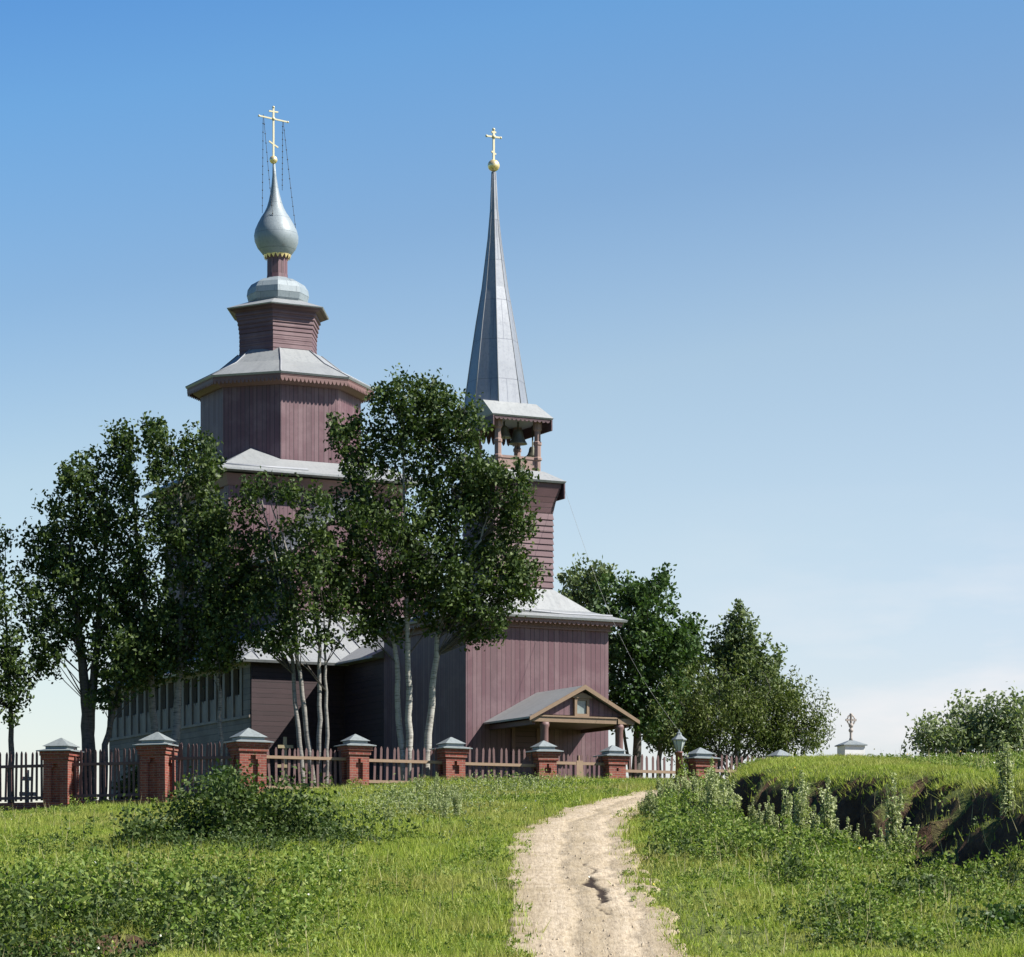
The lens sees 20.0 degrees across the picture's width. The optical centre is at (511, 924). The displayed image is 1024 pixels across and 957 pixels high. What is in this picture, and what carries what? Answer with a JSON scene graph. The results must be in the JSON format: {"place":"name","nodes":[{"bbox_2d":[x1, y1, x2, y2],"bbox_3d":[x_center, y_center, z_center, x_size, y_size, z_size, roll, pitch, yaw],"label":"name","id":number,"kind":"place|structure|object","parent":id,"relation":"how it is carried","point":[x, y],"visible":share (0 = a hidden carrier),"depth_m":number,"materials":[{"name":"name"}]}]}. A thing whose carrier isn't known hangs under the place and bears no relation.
{"place":"outdoors","nodes":[
{"label":"outdoors","id":0,"kind":"place"},
{"bbox_2d":[0,759,1023,956],"bbox_3d":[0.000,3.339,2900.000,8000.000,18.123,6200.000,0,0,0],"label":"ground","id":1,"kind":"structure","parent":0,"point":[852,809],"depth_m":64.21,"materials":[{"name":"green plant"}]},
{"bbox_2d":[0,751,42,810],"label":"fence panel","id":2,"kind":"object","parent":1,"relation":"on","point":[31,803],"visible":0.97,"depth_m":100.16,"materials":[{"name":"paint"}]},
{"bbox_2d":[19,770,34,802],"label":"grave cross","id":3,"kind":"object","parent":1,"relation":"on","point":[28,780],"visible":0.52,"depth_m":101.43,"materials":[{"name":"metal"}]},
{"bbox_2d":[0,517,62,802],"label":"poplar tree","id":4,"kind":"object","parent":1,"relation":"on","point":[10,655],"visible":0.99,"depth_m":100.95,"materials":[{"name":"green plant"}]},
{"bbox_2d":[36,738,83,807],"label":"fence pillar","id":5,"kind":"structure","parent":1,"relation":"on","point":[57,756],"depth_m":99.23,"materials":[{"name":"brick"}]},
{"bbox_2d":[9,444,148,799],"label":"poplar tree","id":6,"kind":"object","parent":1,"relation":"on","point":[55,552],"visible":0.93,"depth_m":101.36,"materials":[{"name":"green plant"}]},
{"bbox_2d":[71,748,139,805],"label":"fence panel","id":7,"kind":"object","parent":1,"relation":"on","point":[100,763],"visible":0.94,"depth_m":98.92,"materials":[{"name":"paint"}]},
{"bbox_2d":[53,417,190,733],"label":"poplar tree","id":8,"kind":"object","parent":1,"relation":"on","point":[137,560],"visible":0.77,"depth_m":101.30,"materials":[{"name":"green plant"}]},
{"bbox_2d":[83,622,164,799],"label":"leaning tree","id":9,"kind":"object","parent":1,"relation":"on","point":[112,672],"visible":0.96,"depth_m":100.56,"materials":[{"name":"green plant"}]},
{"bbox_2d":[111,765,137,799],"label":"dark bush","id":10,"kind":"object","parent":1,"relation":"on","point":[131,787],"visible":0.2,"depth_m":99.72,"materials":[{"name":"green plant"}]},
{"bbox_2d":[132,732,178,804],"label":"fence pillar","id":11,"kind":"structure","parent":1,"relation":"on","point":[155,749],"depth_m":97.83,"materials":[{"name":"brick"}]},
{"bbox_2d":[128,410,246,795],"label":"poplar tree","id":12,"kind":"object","parent":1,"relation":"on","point":[205,466],"visible":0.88,"depth_m":100.69,"materials":[{"name":"green plant"}]},
{"bbox_2d":[169,742,230,801],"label":"fence panel","id":13,"kind":"object","parent":1,"relation":"on","point":[180,758],"visible":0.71,"depth_m":97.74,"materials":[{"name":"paint"}]},
{"bbox_2d":[176,489,259,771],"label":"poplar tree","id":14,"kind":"object","parent":1,"relation":"on","point":[227,651],"visible":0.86,"depth_m":100.42,"materials":[{"name":"green plant"}]},
{"bbox_2d":[204,764,244,792],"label":"green bush","id":15,"kind":"object","parent":1,"relation":"on","point":[221,773],"visible":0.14,"depth_m":92.64,"materials":[{"name":"green plant"}]},
{"bbox_2d":[107,753,353,846],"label":"nettle bush","id":16,"kind":"object","parent":1,"relation":"on","point":[236,801],"visible":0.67,"depth_m":67.55,"materials":[{"name":"green plant"}]},
{"bbox_2d":[223,728,273,792],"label":"fence pillar","id":17,"kind":"structure","parent":1,"relation":"on","point":[244,746],"depth_m":96.64,"materials":[{"name":"brick"}]},
{"bbox_2d":[277,737,292,785],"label":"grave cross","id":18,"kind":"object","parent":1,"relation":"on","point":[284,746],"visible":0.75,"depth_m":99.85,"materials":[{"name":"brown wood"}]},
{"bbox_2d":[221,466,366,786],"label":"poplar tree","id":19,"kind":"object","parent":1,"relation":"on","point":[314,571],"visible":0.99,"depth_m":99.49,"materials":[{"name":"green plant"}]},
{"bbox_2d":[266,747,345,790],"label":"fence panel","id":20,"kind":"object","parent":1,"relation":"on","point":[306,758],"visible":0.75,"depth_m":97.98,"materials":[{"name":"brown wood"}]},
{"bbox_2d":[334,734,376,786],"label":"fence pillar","id":21,"kind":"structure","parent":1,"relation":"on","point":[355,749],"depth_m":98.51,"materials":[{"name":"brick"}]},
{"bbox_2d":[97,106,639,799],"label":"wooden church","id":22,"kind":"structure","parent":1,"relation":"on","point":[273,392],"depth_m":115.52,"materials":[{"name":"paint"}]},
{"bbox_2d":[501,421,511,442],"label":"church bell","id":23,"kind":"object","parent":22,"relation":"hanging from","point":[505,433],"visible":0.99,"depth_m":110.09,"materials":[{"name":"grey metal"}]},
{"bbox_2d":[509,422,526,448],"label":"church bell","id":24,"kind":"object","parent":22,"relation":"hanging from","point":[517,438],"visible":1,"depth_m":110.22,"materials":[{"name":"grey metal"}]},
{"bbox_2d":[526,425,533,456],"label":"church bell","id":25,"kind":"object","parent":22,"relation":"hanging from","point":[530,452],"visible":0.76,"depth_m":111.07,"materials":[{"name":"grey metal"}]},
{"bbox_2d":[565,491,676,727],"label":"bell wire","id":26,"kind":"object","parent":22,"relation":"attached to","point":[607,607],"visible":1,"depth_m":107.22,"materials":[{"name":"black metal"}]},
{"bbox_2d":[382,805,394,820],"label":"mugwort plant","id":27,"kind":"object","parent":1,"relation":"on","point":[390,813],"visible":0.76,"depth_m":73.95,"materials":[{"name":"green plant"}]},
{"bbox_2d":[320,363,476,780],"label":"aspen tree","id":28,"kind":"object","parent":1,"relation":"on","point":[386,588],"visible":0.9,"depth_m":100.49,"materials":[{"name":"green plant"}]},
{"bbox_2d":[369,746,441,784],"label":"fence panel","id":29,"kind":"object","parent":1,"relation":"on","point":[406,761],"visible":0.84,"depth_m":99.57,"materials":[{"name":"brown wood"}]},
{"bbox_2d":[413,774,424,790],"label":"mugwort plant","id":30,"kind":"object","parent":1,"relation":"on","point":[420,786],"visible":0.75,"depth_m":90.02,"materials":[{"name":"green plant"}]},
{"bbox_2d":[431,797,437,812],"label":"mugwort plant","id":31,"kind":"object","parent":1,"relation":"on","point":[434,808],"visible":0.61,"depth_m":77.05,"materials":[{"name":"green plant"}]},
{"bbox_2d":[435,773,439,793],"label":"mugwort plant","id":32,"kind":"object","parent":1,"relation":"on","point":[437,781],"visible":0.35,"depth_m":86.02,"materials":[{"name":"green plant"}]},
{"bbox_2d":[435,790,449,809],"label":"mugwort plant","id":33,"kind":"object","parent":1,"relation":"on","point":[440,794],"visible":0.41,"depth_m":78.53,"materials":[{"name":"green plant"}]},
{"bbox_2d":[438,795,448,819],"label":"mugwort plant","id":34,"kind":"object","parent":1,"relation":"on","point":[445,804],"visible":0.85,"depth_m":74.56,"materials":[{"name":"green plant"}]},
{"bbox_2d":[441,780,453,798],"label":"mugwort plant","id":35,"kind":"object","parent":1,"relation":"on","point":[446,788],"visible":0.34,"depth_m":84.49,"materials":[{"name":"green plant"}]},
{"bbox_2d":[429,737,472,779],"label":"fence pillar","id":36,"kind":"structure","parent":1,"relation":"on","point":[452,752],"depth_m":100.14,"materials":[{"name":"brick"}]},
{"bbox_2d":[451,786,460,816],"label":"mugwort plant","id":37,"kind":"object","parent":1,"relation":"on","point":[455,801],"visible":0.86,"depth_m":75.48,"materials":[{"name":"green plant"}]},
{"bbox_2d":[452,786,462,803],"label":"mugwort plant","id":38,"kind":"object","parent":1,"relation":"on","point":[461,798],"visible":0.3,"depth_m":78.03,"materials":[{"name":"green plant"}]},
{"bbox_2d":[303,771,623,835],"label":"wormwood","id":39,"kind":"object","parent":1,"relation":"on","point":[390,799],"visible":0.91,"depth_m":82.20,"materials":[{"name":"green plant"}]},
{"bbox_2d":[407,368,550,778],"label":"aspen tree","id":40,"kind":"object","parent":1,"relation":"on","point":[466,470],"visible":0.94,"depth_m":100.85,"materials":[{"name":"green plant"}]},
{"bbox_2d":[465,746,535,779],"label":"fence panel","id":41,"kind":"object","parent":1,"relation":"on","point":[506,764],"visible":0.71,"depth_m":101.32,"materials":[{"name":"brown wood"}]},
{"bbox_2d":[0,750,1023,956],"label":"weeds","id":42,"kind":"object","parent":1,"relation":"on","point":[98,868],"visible":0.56,"depth_m":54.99,"materials":[{"name":"green plant"}]},
{"bbox_2d":[0,753,1023,956],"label":"grass","id":43,"kind":"structure","parent":1,"relation":"on","point":[880,764],"depth_m":58.16,"materials":[{"name":"green plant"}]},
{"bbox_2d":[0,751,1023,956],"bbox_3d":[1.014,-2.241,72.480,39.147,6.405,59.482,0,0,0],"label":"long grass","id":44,"kind":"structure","parent":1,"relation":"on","point":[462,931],"depth_m":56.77,"materials":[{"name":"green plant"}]},
{"bbox_2d":[0,743,1023,956],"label":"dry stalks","id":45,"kind":"object","parent":1,"relation":"on","point":[632,847],"visible":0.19,"depth_m":57.23,"materials":[{"name":"plant"}]},
{"bbox_2d":[11,749,1020,948],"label":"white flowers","id":46,"kind":"object","parent":1,"relation":"on","point":[525,807],"visible":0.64,"depth_m":56.02,"materials":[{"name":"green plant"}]},
{"bbox_2d":[526,741,563,779],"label":"fence pillar","id":47,"kind":"structure","parent":1,"relation":"on","point":[545,755],"depth_m":101.78,"materials":[{"name":"brick"}]},
{"bbox_2d":[557,753,604,778],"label":"picket gate","id":48,"kind":"structure","parent":47,"relation":"attached to","point":[579,763],"depth_m":102.66,"materials":[{"name":"brown wood"}]},
{"bbox_2d":[555,552,620,664],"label":"poplar tree","id":49,"kind":"object","parent":1,"relation":"on","point":[581,595],"visible":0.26,"depth_m":127.02,"materials":[{"name":"green plant"}]},
{"bbox_2d":[593,745,632,778],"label":"fence pillar","id":50,"kind":"structure","parent":1,"relation":"on","point":[615,759],"depth_m":103.04,"materials":[{"name":"brick"}]},
{"bbox_2d":[637,798,646,812],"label":"mugwort plant","id":51,"kind":"object","parent":1,"relation":"on","point":[640,803],"visible":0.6,"depth_m":76.33,"materials":[{"name":"green plant"}]},
{"bbox_2d":[586,562,707,778],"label":"maple tree","id":52,"kind":"object","parent":1,"relation":"on","point":[641,633],"visible":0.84,"depth_m":118.39,"materials":[{"name":"green plant"}]},
{"bbox_2d":[647,786,654,811],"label":"mugwort plant","id":53,"kind":"object","parent":1,"relation":"on","point":[651,801],"visible":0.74,"depth_m":75.95,"materials":[{"name":"green plant"}]},
{"bbox_2d":[626,754,691,778],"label":"fence panel","id":54,"kind":"object","parent":1,"relation":"on","point":[635,771],"visible":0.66,"depth_m":104.07,"materials":[{"name":"brown wood"}]},
{"bbox_2d":[656,773,661,794],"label":"mugwort plant","id":55,"kind":"object","parent":1,"relation":"on","point":[658,782],"visible":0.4,"depth_m":82.96,"materials":[{"name":"green plant"}]},
{"bbox_2d":[666,774,676,795],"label":"mugwort plant","id":56,"kind":"object","parent":1,"relation":"on","point":[671,784],"visible":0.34,"depth_m":81.13,"materials":[{"name":"green plant"}]},
{"bbox_2d":[669,775,681,792],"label":"mugwort plant","id":57,"kind":"object","parent":1,"relation":"on","point":[678,786],"visible":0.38,"depth_m":81.65,"materials":[{"name":"green plant"}]},
{"bbox_2d":[671,730,686,776],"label":"street lamp","id":58,"kind":"object","parent":1,"relation":"on","point":[678,739],"visible":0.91,"depth_m":102.50,"materials":[{"name":"metal"}]},
{"bbox_2d":[645,621,714,777],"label":"maple tree","id":59,"kind":"object","parent":1,"relation":"on","point":[693,671],"visible":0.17,"depth_m":121.88,"materials":[{"name":"green plant"}]},
{"bbox_2d":[680,770,691,794],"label":"mugwort plant","id":60,"kind":"object","parent":1,"relation":"on","point":[684,783],"visible":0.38,"depth_m":79.79,"materials":[{"name":"green plant"}]},
{"bbox_2d":[691,769,698,805],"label":"mugwort plant","id":61,"kind":"object","parent":1,"relation":"on","point":[694,785],"visible":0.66,"depth_m":78.75,"materials":[{"name":"green plant"}]},
{"bbox_2d":[684,748,720,777],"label":"fence pillar","id":62,"kind":"structure","parent":1,"relation":"on","point":[698,758],"depth_m":104.61,"materials":[{"name":"brick"}]},
{"bbox_2d":[706,768,716,809],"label":"mugwort plant","id":63,"kind":"object","parent":1,"relation":"on","point":[711,789],"visible":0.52,"depth_m":76.12,"materials":[{"name":"green plant"}]},
{"bbox_2d":[705,758,719,807],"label":"mugwort plant","id":64,"kind":"object","parent":1,"relation":"on","point":[715,776],"visible":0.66,"depth_m":76.61,"materials":[{"name":"green plant"}]},
{"bbox_2d":[714,783,733,819],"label":"mugwort plant","id":65,"kind":"object","parent":1,"relation":"on","point":[721,797],"visible":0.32,"depth_m":76.37,"materials":[{"name":"green plant"}]},
{"bbox_2d":[718,778,731,807],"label":"mugwort plant","id":66,"kind":"object","parent":1,"relation":"on","point":[723,782],"visible":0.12,"depth_m":77.32,"materials":[{"name":"green plant"}]},
{"bbox_2d":[720,769,729,796],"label":"mugwort plant","id":67,"kind":"object","parent":1,"relation":"on","point":[728,781],"visible":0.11,"depth_m":80.09,"materials":[{"name":"green plant"}]},
{"bbox_2d":[725,783,739,810],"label":"mugwort plant","id":68,"kind":"object","parent":1,"relation":"on","point":[735,799],"visible":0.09,"depth_m":78.20,"materials":[{"name":"green plant"}]},
{"bbox_2d":[724,779,742,810],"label":"mugwort plant","id":69,"kind":"object","parent":1,"relation":"on","point":[740,798],"visible":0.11,"depth_m":79.12,"materials":[{"name":"green plant"}]},
{"bbox_2d":[712,755,762,778],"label":"fence panel","id":70,"kind":"object","parent":1,"relation":"on","point":[721,770],"visible":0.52,"depth_m":105.53,"materials":[{"name":"brown wood"}]},
{"bbox_2d":[643,646,841,778],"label":"willow bush","id":71,"kind":"object","parent":1,"relation":"on","point":[778,729],"visible":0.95,"depth_m":111.81,"materials":[{"name":"green plant"}]},
{"bbox_2d":[698,598,807,768],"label":"poplar tree","id":72,"kind":"object","parent":1,"relation":"on","point":[734,629],"visible":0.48,"depth_m":123.61,"materials":[{"name":"green plant"}]},
{"bbox_2d":[748,797,757,820],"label":"mugwort plant","id":73,"kind":"object","parent":1,"relation":"on","point":[753,812],"visible":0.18,"depth_m":77.03,"materials":[{"name":"green plant"}]},
{"bbox_2d":[754,803,764,828],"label":"mugwort plant","id":74,"kind":"object","parent":1,"relation":"on","point":[760,814],"visible":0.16,"depth_m":73.98,"materials":[{"name":"green plant"}]},
{"bbox_2d":[764,796,773,830],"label":"mugwort plant","id":75,"kind":"object","parent":1,"relation":"on","point":[768,811],"visible":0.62,"depth_m":70.96,"materials":[{"name":"green plant"}]},
{"bbox_2d":[771,803,778,830],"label":"mugwort plant","id":76,"kind":"object","parent":1,"relation":"on","point":[775,823],"visible":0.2,"depth_m":74.00,"materials":[{"name":"green plant"}]},
{"bbox_2d":[767,750,792,757],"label":"fence pillar","id":77,"kind":"structure","parent":1,"relation":"on","point":[775,753],"depth_m":106.31,"materials":[{"name":"metal"}]},
{"bbox_2d":[780,778,792,837],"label":"mugwort plant","id":78,"kind":"object","parent":1,"relation":"on","point":[786,806],"visible":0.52,"depth_m":71.00,"materials":[{"name":"green plant"}]},
{"bbox_2d":[792,779,808,841],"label":"mugwort plant","id":79,"kind":"object","parent":1,"relation":"on","point":[797,817],"visible":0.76,"depth_m":68.95,"materials":[{"name":"green plant"}]},
{"bbox_2d":[793,770,812,832],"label":"mugwort plant","id":80,"kind":"object","parent":1,"relation":"on","point":[806,801],"visible":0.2,"depth_m":70.02,"materials":[{"name":"green plant"}]},
{"bbox_2d":[810,805,820,841],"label":"mugwort plant","id":81,"kind":"object","parent":1,"relation":"on","point":[817,819],"visible":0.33,"depth_m":68.00,"materials":[{"name":"green plant"}]},
{"bbox_2d":[818,775,836,839],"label":"mugwort plant","id":82,"kind":"object","parent":1,"relation":"on","point":[829,812],"visible":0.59,"depth_m":68.44,"materials":[{"name":"green plant"}]},
{"bbox_2d":[833,818,842,842],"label":"mugwort plant","id":83,"kind":"object","parent":1,"relation":"on","point":[835,828],"visible":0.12,"depth_m":66.98,"materials":[{"name":"green plant"}]},
{"bbox_2d":[842,817,851,851],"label":"mugwort plant","id":84,"kind":"object","parent":1,"relation":"on","point":[847,826],"visible":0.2,"depth_m":67.98,"materials":[{"name":"green plant"}]},
{"bbox_2d":[835,713,867,755],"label":"grave monument","id":85,"kind":"object","parent":1,"relation":"on","point":[850,746],"visible":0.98,"depth_m":100.71,"materials":[{"name":"white stone"}]},
{"bbox_2d":[853,824,863,849],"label":"mugwort plant","id":86,"kind":"object","parent":1,"relation":"on","point":[855,839],"visible":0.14,"depth_m":65.99,"materials":[{"name":"green plant"}]},
{"bbox_2d":[723,760,1023,825],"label":"lip grass","id":87,"kind":"structure","parent":1,"relation":"on","point":[883,785],"depth_m":72.69,"materials":[{"name":"green plant"}]},
{"bbox_2d":[872,827,892,861],"bbox_3d":[8.181,-1.559,64.025,0.456,1.239,0.538,0,0,11],"label":"mugwort plant","id":88,"kind":"object","parent":1,"relation":"on","point":[890,839],"visible":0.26,"depth_m":63.91,"materials":[{"name":"green plant"}]},
{"bbox_2d":[883,772,905,860],"bbox_3d":[8.553,-2.394,65.005,0.509,2.109,0.654,1,0,35],"label":"mugwort plant","id":89,"kind":"object","parent":1,"relation":"on","point":[899,802],"visible":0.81,"depth_m":64.91,"materials":[{"name":"green plant"}]},
{"bbox_2d":[894,817,919,859],"bbox_3d":[8.779,-1.835,64.546,0.570,1.168,0.639,0,0,16],"label":"mugwort plant","id":90,"kind":"object","parent":1,"relation":"on","point":[906,835],"visible":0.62,"depth_m":64.48,"materials":[{"name":"green plant"}]},
{"bbox_2d":[899,681,1023,756],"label":"leafy bush","id":91,"kind":"object","parent":1,"relation":"on","point":[977,730],"visible":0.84,"depth_m":94.63,"materials":[{"name":"green plant"}]},
{"bbox_2d":[950,898,1023,934],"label":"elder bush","id":92,"kind":"object","parent":1,"relation":"on","point":[1010,916],"visible":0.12,"depth_m":49.29,"materials":[{"name":"green plant"}]},
{"bbox_2d":[994,731,1015,815],"bbox_3d":[10.549,-3.213,62.030,0.429,1.897,0.431,-5,-2,39],"label":"mugwort plant","id":93,"kind":"object","parent":1,"relation":"on","point":[1006,787],"visible":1,"depth_m":61.98,"materials":[{"name":"green plant"}]},
{"bbox_2d":[0,0,1023,802],"label":"sky","id":94,"kind":"structure","parent":0,"point":[764,259],"materials":[{"name":"blue"}]},
{"bbox_2d":[502,788,698,956],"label":"dirt path","id":95,"kind":"structure","parent":0,"point":[550,880],"depth_m":54.73,"materials":[{"name":"beige soil"}]},
{"bbox_2d":[515,796,686,956],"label":"pebbles","id":96,"kind":"object","parent":95,"relation":"on","point":[590,932],"visible":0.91,"depth_m":48.98,"materials":[{"name":"stone"}]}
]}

